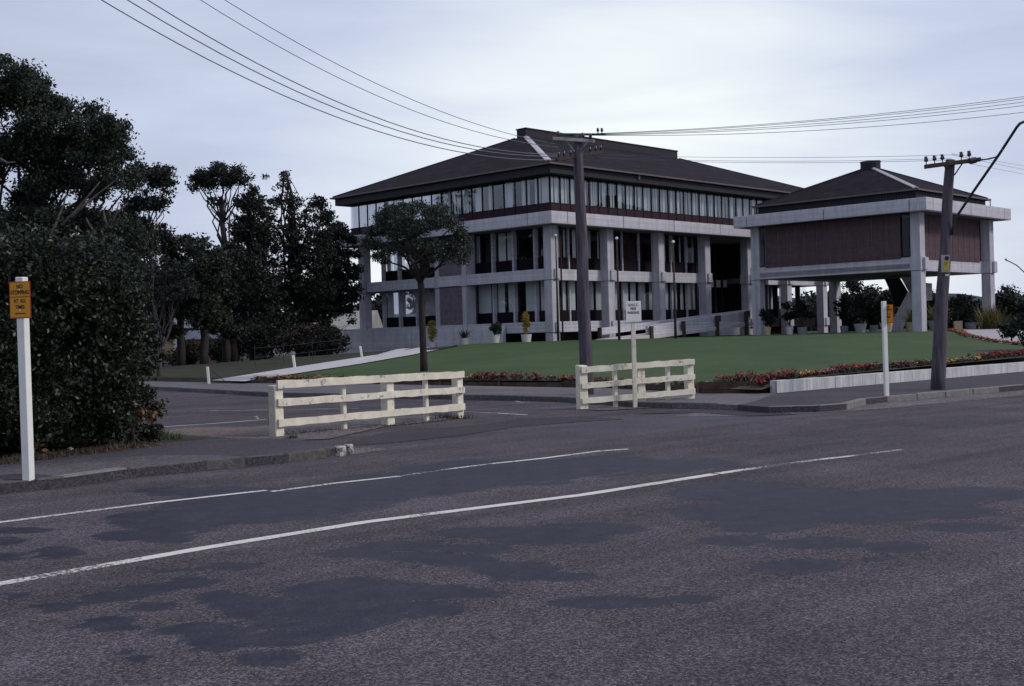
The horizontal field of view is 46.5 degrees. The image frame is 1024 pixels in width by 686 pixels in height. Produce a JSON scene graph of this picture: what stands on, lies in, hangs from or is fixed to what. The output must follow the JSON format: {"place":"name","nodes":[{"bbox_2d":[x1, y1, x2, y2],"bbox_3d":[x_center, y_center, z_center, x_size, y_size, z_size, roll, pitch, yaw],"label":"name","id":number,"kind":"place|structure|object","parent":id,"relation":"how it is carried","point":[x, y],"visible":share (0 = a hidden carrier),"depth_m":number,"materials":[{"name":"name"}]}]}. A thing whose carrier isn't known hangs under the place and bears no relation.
{"place":"outdoors","nodes":[
{"label":"outdoors","id":0,"kind":"place"},
{"bbox_2d":[0,439,353,493],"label":"pavement","id":1,"kind":"structure","parent":0,"point":[236,447],"depth_m":16.08,"materials":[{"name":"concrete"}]},
{"bbox_2d":[0,440,165,464],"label":"dry weeds","id":2,"kind":"object","parent":1,"relation":"on","point":[62,453],"visible":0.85,"depth_m":16.51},
{"bbox_2d":[0,455,243,481],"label":"footpath strip","id":3,"kind":"object","parent":1,"relation":"on","point":[61,467],"visible":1,"depth_m":15.13,"materials":[{"name":"concrete"}]},
{"bbox_2d":[9,277,34,480],"bbox_3d":[-5.478,0.451,13.429,0.275,2.386,0.115,-1,0,14],"label":"no stopping sign","id":4,"kind":"object","parent":3,"relation":"on","point":[20,298],"visible":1,"depth_m":13.39,"materials":[{"name":"white paint"}]},
{"bbox_2d":[216,346,455,380],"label":"path","id":5,"kind":"structure","parent":0,"point":[353,361],"depth_m":52.83,"materials":[{"name":"concrete"}]},
{"bbox_2d":[137,381,775,409],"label":"footpath","id":6,"kind":"structure","parent":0,"point":[729,401],"depth_m":32.54,"materials":[{"name":"concrete"}]},
{"bbox_2d":[0,390,1023,685],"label":"road","id":7,"kind":"structure","parent":0,"point":[878,560],"depth_m":8.56,"materials":[{"name":"asphalt"}]},
{"bbox_2d":[54,467,126,478],"bbox_3d":[-4.953,1.630,14.053,0.200,0.234,0.913,-1,0,32],"label":"drain inlet","id":8,"kind":"object","parent":7,"relation":"on","point":[85,473],"visible":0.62,"depth_m":13.98,"materials":[{"name":"grey concrete"}]},
{"bbox_2d":[0,490,267,522],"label":"road marking","id":9,"kind":"object","parent":7,"relation":"on","point":[136,505],"visible":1,"depth_m":12.00,"materials":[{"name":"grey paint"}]},
{"bbox_2d":[126,444,344,469],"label":"kerb","id":10,"kind":"structure","parent":7,"relation":"on","point":[236,462],"depth_m":15.38,"materials":[{"name":"concrete"}]},
{"bbox_2d":[237,415,452,439],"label":"gravel verge","id":11,"kind":"structure","parent":7,"relation":"on","point":[334,432],"depth_m":21.77,"materials":[{"name":"gravel"}]},
{"bbox_2d":[161,426,265,438],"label":"dirt verge","id":12,"kind":"structure","parent":11,"relation":"on","point":[232,432],"depth_m":21.37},
{"bbox_2d":[268,371,464,435],"bbox_3d":[-2.518,1.106,21.890,0.235,1.057,4.665,-1,0,41],"label":"white fence","id":13,"kind":"object","parent":11,"relation":"on","point":[387,394],"visible":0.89,"depth_m":21.59,"materials":[{"name":"beige paint"}]},
{"bbox_2d":[0,473,718,585],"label":"road marking","id":14,"kind":"object","parent":7,"relation":"on","point":[331,527],"visible":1,"depth_m":10.21,"materials":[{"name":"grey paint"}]},
{"bbox_2d":[144,386,718,408],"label":"kerb","id":15,"kind":"structure","parent":7,"relation":"on","point":[535,398],"depth_m":29.09,"materials":[{"name":"concrete"}]},
{"bbox_2d":[342,416,617,444],"bbox_3d":[-0.860,1.492,20.632,6.554,0.001,1.991,-2,0,-43],"label":"asphalt patch","id":16,"kind":"object","parent":7,"relation":"on","point":[407,435],"visible":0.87,"depth_m":20.50,"materials":[{"name":"asphalt"}]},
{"bbox_2d":[587,405,653,409],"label":"gravel verge","id":17,"kind":"structure","parent":7,"relation":"on","point":[600,407],"depth_m":25.28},
{"bbox_2d":[625,301,640,406],"bbox_3d":[2.594,0.295,25.328,0.330,2.364,0.108,-2,0,-4],"label":"parking sign","id":18,"kind":"object","parent":17,"relation":"on","point":[633,312],"visible":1,"depth_m":25.29,"materials":[{"name":"beige paint"}]},
{"bbox_2d":[575,359,695,409],"bbox_3d":[2.696,0.926,25.754,2.794,1.091,0.250,-2,0,-22],"label":"white fence","id":19,"kind":"object","parent":17,"relation":"on","point":[583,386],"visible":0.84,"depth_m":25.63,"materials":[{"name":"beige paint"}]},
{"bbox_2d":[640,409,791,415],"bbox_3d":[4.123,1.340,23.048,3.108,0.001,1.531,-1,0,34],"label":"asphalt patch","id":20,"kind":"object","parent":7,"relation":"on","point":[735,412],"visible":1,"depth_m":23.16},
{"bbox_2d":[668,390,1023,416],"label":"gravel verge","id":21,"kind":"structure","parent":7,"relation":"on","point":[896,404],"depth_m":24.54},
{"bbox_2d":[924,120,1023,389],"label":"utility pole","id":22,"kind":"object","parent":21,"relation":"on","point":[938,367],"visible":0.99,"depth_m":27.00,"materials":[{"name":"wood"}]},
{"bbox_2d":[768,384,1023,409],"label":"kerb","id":23,"kind":"structure","parent":7,"relation":"on","point":[854,403],"depth_m":25.69,"materials":[{"name":"grey concrete"}]},
{"bbox_2d":[0,329,1023,459],"bbox_3d":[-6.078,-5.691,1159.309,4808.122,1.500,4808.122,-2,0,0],"label":"ground","id":24,"kind":"structure","parent":0,"point":[197,372],"depth_m":51.97,"materials":[{"name":"concrete"}]},
{"bbox_2d":[0,53,155,288],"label":"tree","id":25,"kind":"object","parent":24,"relation":"on","point":[63,156],"visible":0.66,"depth_m":25.96,"materials":[{"name":"green plant"}]},
{"bbox_2d":[0,215,169,453],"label":"hedge","id":26,"kind":"object","parent":24,"relation":"on","point":[93,343],"visible":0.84,"depth_m":17.29,"materials":[{"name":"green plant"}]},
{"bbox_2d":[109,161,180,310],"bbox_3d":[-10.514,-1.713,34.041,2.280,7.088,1.712,-2,0,0],"label":"tree","id":27,"kind":"object","parent":24,"relation":"on","point":[157,177],"visible":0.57,"depth_m":33.80,"materials":[{"name":"green plant"}]},
{"bbox_2d":[139,232,170,336],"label":"tree","id":28,"kind":"object","parent":24,"relation":"on","point":[150,246],"visible":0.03,"depth_m":65.08,"materials":[{"name":"green plant"}]},
{"bbox_2d":[141,221,182,366],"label":"tree","id":29,"kind":"object","parent":24,"relation":"on","point":[170,242],"visible":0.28,"depth_m":67.05,"materials":[{"name":"green plant"}]},
{"bbox_2d":[130,246,204,376],"bbox_3d":[-15.057,-1.305,51.991,3.451,5.864,2.020,-2,0,0],"label":"bare tree","id":30,"kind":"object","parent":24,"relation":"on","point":[167,296],"visible":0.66,"depth_m":51.89,"materials":[{"name":"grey plant"}]},
{"bbox_2d":[143,318,218,363],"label":"house","id":31,"kind":"structure","parent":24,"relation":"on","point":[189,335],"depth_m":88.59,"materials":[{"name":"white concrete"}]},
{"bbox_2d":[164,337,200,365],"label":"undergrowth bush","id":32,"kind":"object","parent":24,"relation":"on","point":[192,350],"visible":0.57,"depth_m":76.35,"materials":[{"name":"green plant"}]},
{"bbox_2d":[159,233,207,365],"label":"tree","id":33,"kind":"object","parent":24,"relation":"on","point":[178,332],"visible":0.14,"depth_m":69.49,"materials":[{"name":"green plant"}]},
{"bbox_2d":[174,232,238,363],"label":"tree","id":34,"kind":"object","parent":24,"relation":"on","point":[205,310],"visible":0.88,"depth_m":65.21,"materials":[{"name":"green plant"}]},
{"bbox_2d":[185,160,255,361],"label":"tree","id":35,"kind":"object","parent":24,"relation":"on","point":[226,175],"visible":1,"depth_m":73.58,"materials":[{"name":"green plant"}]},
{"bbox_2d":[198,334,248,362],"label":"undergrowth bush","id":36,"kind":"object","parent":24,"relation":"on","point":[215,350],"visible":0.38,"depth_m":75.23,"materials":[{"name":"green plant"}]},
{"bbox_2d":[207,240,247,362],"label":"tree","id":37,"kind":"object","parent":24,"relation":"on","point":[227,332],"visible":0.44,"depth_m":70.85,"materials":[{"name":"green plant"}]},
{"bbox_2d":[219,184,288,359],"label":"tree","id":38,"kind":"object","parent":24,"relation":"on","point":[247,229],"visible":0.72,"depth_m":79.08,"materials":[{"name":"green plant"}]},
{"bbox_2d":[237,315,292,360],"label":"undergrowth bush","id":39,"kind":"object","parent":24,"relation":"on","point":[259,334],"visible":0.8,"depth_m":74.38,"materials":[{"name":"green plant"}]},
{"bbox_2d":[170,278,403,352],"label":"distant wood","id":40,"kind":"object","parent":24,"relation":"on","point":[377,305],"visible":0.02,"depth_m":149.71,"materials":[{"name":"green plant"}]},
{"bbox_2d":[239,170,342,356],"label":"tree","id":41,"kind":"object","parent":24,"relation":"on","point":[299,291],"visible":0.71,"depth_m":83.22,"materials":[{"name":"green plant"}]},
{"bbox_2d":[268,321,322,354],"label":"undergrowth bush","id":42,"kind":"object","parent":24,"relation":"on","point":[302,329],"visible":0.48,"depth_m":73.23,"materials":[{"name":"green plant"}]},
{"bbox_2d":[265,309,356,341],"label":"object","id":43,"kind":"object","parent":24,"relation":"on","point":[292,319],"visible":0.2,"depth_m":80.81,"materials":[{"name":"plant"}]},
{"bbox_2d":[289,325,340,356],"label":"undergrowth bush","id":44,"kind":"object","parent":24,"relation":"on","point":[302,348],"visible":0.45,"depth_m":72.70,"materials":[{"name":"green plant"}]},
{"bbox_2d":[273,310,382,354],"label":"shed","id":45,"kind":"structure","parent":24,"relation":"on","point":[376,321],"depth_m":122.46,"materials":[{"name":"concrete"}]},
{"bbox_2d":[306,328,351,355],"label":"undergrowth bush","id":46,"kind":"object","parent":24,"relation":"on","point":[327,345],"visible":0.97,"depth_m":71.77,"materials":[{"name":"green plant"}]},
{"bbox_2d":[302,193,366,322],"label":"tree","id":47,"kind":"object","parent":24,"relation":"on","point":[350,295],"visible":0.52,"depth_m":87.06,"materials":[{"name":"green plant"}]},
{"bbox_2d":[246,381,769,393],"bbox_3d":[-1.358,1.226,36.353,2.047,0.418,22.765,-2,0,-43],"label":"timber border","id":48,"kind":"object","parent":24,"relation":"on","point":[704,387],"visible":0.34,"depth_m":30.39,"materials":[{"name":"wood"}]},
{"bbox_2d":[553,128,605,394],"bbox_3d":[1.726,-1.862,29.308,1.315,6.876,1.636,-2,0,0],"label":"utility pole","id":49,"kind":"object","parent":24,"relation":"on","point":[584,320],"visible":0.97,"depth_m":29.08,"materials":[{"name":"wood"}]},
{"bbox_2d":[101,0,554,159],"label":"power line","id":50,"kind":"object","parent":49,"relation":"attached to","point":[298,101],"visible":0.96,"depth_m":22.30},
{"bbox_2d":[127,0,560,156],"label":"power line","id":51,"kind":"object","parent":49,"relation":"attached to","point":[322,102],"visible":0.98,"depth_m":22.68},
{"bbox_2d":[148,0,561,154],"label":"power line","id":52,"kind":"object","parent":49,"relation":"attached to","point":[330,98],"visible":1,"depth_m":22.78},
{"bbox_2d":[201,0,553,146],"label":"power line","id":53,"kind":"object","parent":49,"relation":"attached to","point":[359,87],"visible":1,"depth_m":23.32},
{"bbox_2d":[225,0,554,143],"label":"power line","id":54,"kind":"object","parent":49,"relation":"attached to","point":[374,82],"visible":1,"depth_m":23.74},
{"bbox_2d":[606,112,1022,135],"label":"power line","id":55,"kind":"object","parent":49,"relation":"attached to","point":[797,131],"visible":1,"depth_m":28.81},
{"bbox_2d":[330,127,829,353],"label":"office building","id":56,"kind":"structure","parent":24,"relation":"on","point":[518,215],"depth_m":85.70,"materials":[{"name":"concrete"}]},
{"bbox_2d":[350,204,359,234],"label":"window","id":57,"kind":"structure","parent":56,"relation":"in","point":[354,208],"depth_m":91.32,"materials":[{"name":"glass"}]},
{"bbox_2d":[387,291,398,327],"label":"window","id":58,"kind":"structure","parent":56,"relation":"in","point":[393,307],"depth_m":90.99,"materials":[{"name":"glass"}]},
{"bbox_2d":[403,290,415,326],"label":"window","id":59,"kind":"structure","parent":56,"relation":"in","point":[409,319],"depth_m":89.60,"materials":[{"name":"glass"}]},
{"bbox_2d":[425,288,435,325],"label":"window","id":60,"kind":"structure","parent":56,"relation":"in","point":[430,308],"depth_m":88.01,"materials":[{"name":"glass"}]},
{"bbox_2d":[461,187,472,220],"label":"window","id":61,"kind":"structure","parent":56,"relation":"in","point":[468,216],"depth_m":82.76,"materials":[{"name":"glass"}]},
{"bbox_2d":[471,185,482,219],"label":"window","id":62,"kind":"structure","parent":56,"relation":"in","point":[477,215],"depth_m":81.92,"materials":[{"name":"glass"}]},
{"bbox_2d":[475,234,491,273],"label":"window","id":63,"kind":"structure","parent":56,"relation":"in","point":[481,268],"depth_m":84.07,"materials":[{"name":"glass"}]},
{"bbox_2d":[477,284,492,323],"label":"window","id":64,"kind":"structure","parent":56,"relation":"in","point":[485,316],"depth_m":83.94,"materials":[{"name":"glass"}]},
{"bbox_2d":[495,231,511,271],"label":"window","id":65,"kind":"structure","parent":56,"relation":"in","point":[502,265],"depth_m":82.50,"materials":[{"name":"glass"}]},
{"bbox_2d":[497,283,513,322],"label":"window","id":66,"kind":"structure","parent":56,"relation":"in","point":[503,317],"depth_m":82.60,"materials":[{"name":"glass"}]},
{"bbox_2d":[504,180,515,215],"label":"window","id":67,"kind":"structure","parent":56,"relation":"in","point":[511,210],"depth_m":79.79,"materials":[{"name":"glass"}]},
{"bbox_2d":[515,178,526,214],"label":"window","id":68,"kind":"structure","parent":56,"relation":"in","point":[522,209],"depth_m":78.90,"materials":[{"name":"glass"}]},
{"bbox_2d":[518,281,534,322],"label":"window","id":69,"kind":"structure","parent":56,"relation":"in","point":[530,302],"depth_m":80.92,"materials":[{"name":"glass"}]},
{"bbox_2d":[526,177,538,213],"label":"window","id":70,"kind":"structure","parent":56,"relation":"in","point":[533,208],"depth_m":78.21,"materials":[{"name":"glass"}]},
{"bbox_2d":[537,175,549,211],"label":"window","id":71,"kind":"structure","parent":56,"relation":"in","point":[545,205],"depth_m":77.58,"materials":[{"name":"glass"}]},
{"bbox_2d":[549,175,560,210],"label":"window","id":72,"kind":"structure","parent":56,"relation":"in","point":[554,206],"depth_m":77.52,"materials":[{"name":"glass"}]},
{"bbox_2d":[559,176,569,211],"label":"window","id":73,"kind":"structure","parent":56,"relation":"in","point":[565,207],"depth_m":78.26,"materials":[{"name":"glass"}]},
{"bbox_2d":[588,179,598,213],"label":"window","id":74,"kind":"structure","parent":56,"relation":"in","point":[594,209],"depth_m":80.33,"materials":[{"name":"glass"}]},
{"bbox_2d":[587,230,599,269],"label":"window","id":75,"kind":"structure","parent":56,"relation":"in","point":[593,264],"depth_m":82.48,"materials":[{"name":"glass"}]},
{"bbox_2d":[589,281,601,320],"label":"window","id":76,"kind":"structure","parent":56,"relation":"in","point":[595,315],"depth_m":82.70,"materials":[{"name":"glass"}]},
{"bbox_2d":[597,180,607,214],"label":"window","id":77,"kind":"structure","parent":56,"relation":"in","point":[603,210],"depth_m":81.08,"materials":[{"name":"glass"}]},
{"bbox_2d":[623,232,637,271],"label":"window","id":78,"kind":"structure","parent":56,"relation":"in","point":[630,263],"depth_m":85.49,"materials":[{"name":"glass"}]},
{"bbox_2d":[641,186,651,218],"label":"window","id":79,"kind":"structure","parent":56,"relation":"in","point":[646,214],"depth_m":84.48,"materials":[{"name":"glass"}]},
{"bbox_2d":[641,282,652,319],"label":"window","id":80,"kind":"structure","parent":56,"relation":"in","point":[645,314],"depth_m":86.76,"materials":[{"name":"glass"}]},
{"bbox_2d":[710,244,716,313],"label":"window","id":81,"kind":"structure","parent":56,"relation":"in","point":[712,246],"depth_m":98.21,"materials":[{"name":"glass"}]},
{"bbox_2d":[716,244,723,312],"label":"window","id":82,"kind":"structure","parent":56,"relation":"in","point":[719,264],"depth_m":98.93,"materials":[{"name":"glass"}]},
{"bbox_2d":[596,310,752,339],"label":"ramp","id":83,"kind":"structure","parent":24,"relation":"on","point":[716,322],"depth_m":83.06,"materials":[{"name":"concrete"}]},
{"bbox_2d":[841,281,875,331],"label":"tree","id":84,"kind":"object","parent":24,"relation":"on","point":[854,286],"visible":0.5,"depth_m":109.59,"materials":[{"name":"green plant"}]},
{"bbox_2d":[733,160,1010,334],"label":"council chamber","id":85,"kind":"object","parent":24,"relation":"on","point":[870,220],"visible":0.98,"depth_m":79.98,"materials":[{"name":"concrete"}]},
{"bbox_2d":[874,289,905,327],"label":"tree","id":86,"kind":"object","parent":24,"relation":"on","point":[886,294],"visible":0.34,"depth_m":114.21,"materials":[{"name":"green plant"}]},
{"bbox_2d":[770,362,1023,392],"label":"block retaining wall","id":87,"kind":"structure","parent":24,"relation":"on","point":[800,384],"depth_m":30.39,"materials":[{"name":"concrete"}]},
{"bbox_2d":[778,287,1023,330],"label":"distant wood","id":88,"kind":"object","parent":24,"relation":"on","point":[808,296],"visible":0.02,"depth_m":164.40,"materials":[{"name":"green plant"}]},
{"bbox_2d":[884,277,931,330],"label":"concrete stair","id":89,"kind":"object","parent":24,"relation":"on","point":[900,293],"visible":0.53,"depth_m":84.80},
{"bbox_2d":[995,283,1023,320],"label":"tree","id":90,"kind":"object","parent":24,"relation":"on","point":[1006,301],"visible":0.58,"depth_m":104.20,"materials":[{"name":"green plant"}]},
{"bbox_2d":[0,0,1023,311],"label":"sky","id":91,"kind":"structure","parent":0,"point":[564,66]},
{"bbox_2d":[282,330,1023,382],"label":"lawn","id":92,"kind":"structure","parent":0,"point":[726,355],"depth_m":47.59,"materials":[{"name":"plant"}]},
{"bbox_2d":[356,197,475,370],"bbox_3d":[-3.496,-2.067,43.763,4.417,6.642,3.225,-2,0,0],"label":"street tree","id":93,"kind":"object","parent":92,"relation":"on","point":[411,228],"visible":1,"depth_m":43.39,"materials":[{"name":"green plant"}]},
{"bbox_2d":[257,377,800,381],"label":"flower bed soil","id":94,"kind":"structure","parent":92,"relation":"on","point":[509,378],"depth_m":36.50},
{"bbox_2d":[249,368,798,386],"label":"bedding flowers","id":95,"kind":"object","parent":94,"relation":"on","point":[502,376],"visible":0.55,"depth_m":35.22,"materials":[{"name":"plant"}]},
{"bbox_2d":[758,308,776,334],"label":"potted plant","id":96,"kind":"object","parent":92,"relation":"on","point":[767,317],"visible":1,"depth_m":80.29,"materials":[{"name":"green plant"}]},
{"bbox_2d":[781,301,798,334],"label":"potted plant","id":97,"kind":"object","parent":92,"relation":"on","point":[790,315],"visible":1,"depth_m":80.81,"materials":[{"name":"green plant"}]},
{"bbox_2d":[792,299,814,333],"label":"potted plant","id":98,"kind":"object","parent":92,"relation":"on","point":[803,312],"visible":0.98,"depth_m":82.28,"materials":[{"name":"green plant"}]},
{"bbox_2d":[832,296,852,332],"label":"potted plant","id":99,"kind":"object","parent":92,"relation":"on","point":[841,314],"visible":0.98,"depth_m":83.45,"materials":[{"name":"green plant"}]},
{"bbox_2d":[848,293,871,332],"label":"potted plant","id":100,"kind":"object","parent":92,"relation":"on","point":[858,312],"visible":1,"depth_m":79.36,"materials":[{"name":"green plant"}]},
{"bbox_2d":[861,302,879,331],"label":"potted plant","id":101,"kind":"object","parent":92,"relation":"on","point":[870,314],"visible":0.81,"depth_m":81.87,"materials":[{"name":"green plant"}]},
{"bbox_2d":[731,355,1023,389],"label":"flower bed soil","id":102,"kind":"structure","parent":92,"relation":"on","point":[760,387],"depth_m":30.15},
{"bbox_2d":[747,349,1023,387],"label":"bedding flowers","id":103,"kind":"object","parent":102,"relation":"on","point":[844,368],"visible":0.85,"depth_m":31.12,"materials":[{"name":"plant"}]},
{"bbox_2d":[956,293,981,328],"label":"potted plant","id":104,"kind":"object","parent":92,"relation":"on","point":[970,325],"visible":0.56,"depth_m":83.92,"materials":[{"name":"green plant"}]},
{"bbox_2d":[994,312,1023,346],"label":"shrub","id":105,"kind":"object","parent":92,"relation":"on","point":[1010,328],"visible":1,"depth_m":44.19,"materials":[{"name":"green plant"}]},
{"bbox_2d":[738,371,1023,412],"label":"pavement","id":106,"kind":"structure","parent":0,"point":[824,396],"depth_m":26.68,"materials":[{"name":"concrete"}]},
{"bbox_2d":[881,301,892,395],"bbox_3d":[7.862,0.171,24.968,0.114,2.095,0.270,-2,0,-22],"label":"no stopping sign","id":107,"kind":"object","parent":106,"relation":"on","point":[886,313],"visible":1,"depth_m":25.00,"materials":[{"name":"white paint"}]},
{"bbox_2d":[962,329,1023,344],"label":"forecourt","id":108,"kind":"structure","parent":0,"point":[992,333],"depth_m":59.58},
{"bbox_2d":[948,293,971,328],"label":"potted plant","id":109,"kind":"object","parent":108,"relation":"on","point":[960,301],"visible":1,"depth_m":79.75,"materials":[{"name":"green plant"}]},
{"bbox_2d":[947,328,1021,344],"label":"bedding flowers","id":110,"kind":"object","parent":108,"relation":"on","point":[961,332],"visible":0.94,"depth_m":53.51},
{"bbox_2d":[971,301,1015,328],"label":"flax plant","id":111,"kind":"object","parent":108,"relation":"on","point":[990,319],"visible":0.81,"depth_m":77.57,"materials":[{"name":"green plant"}]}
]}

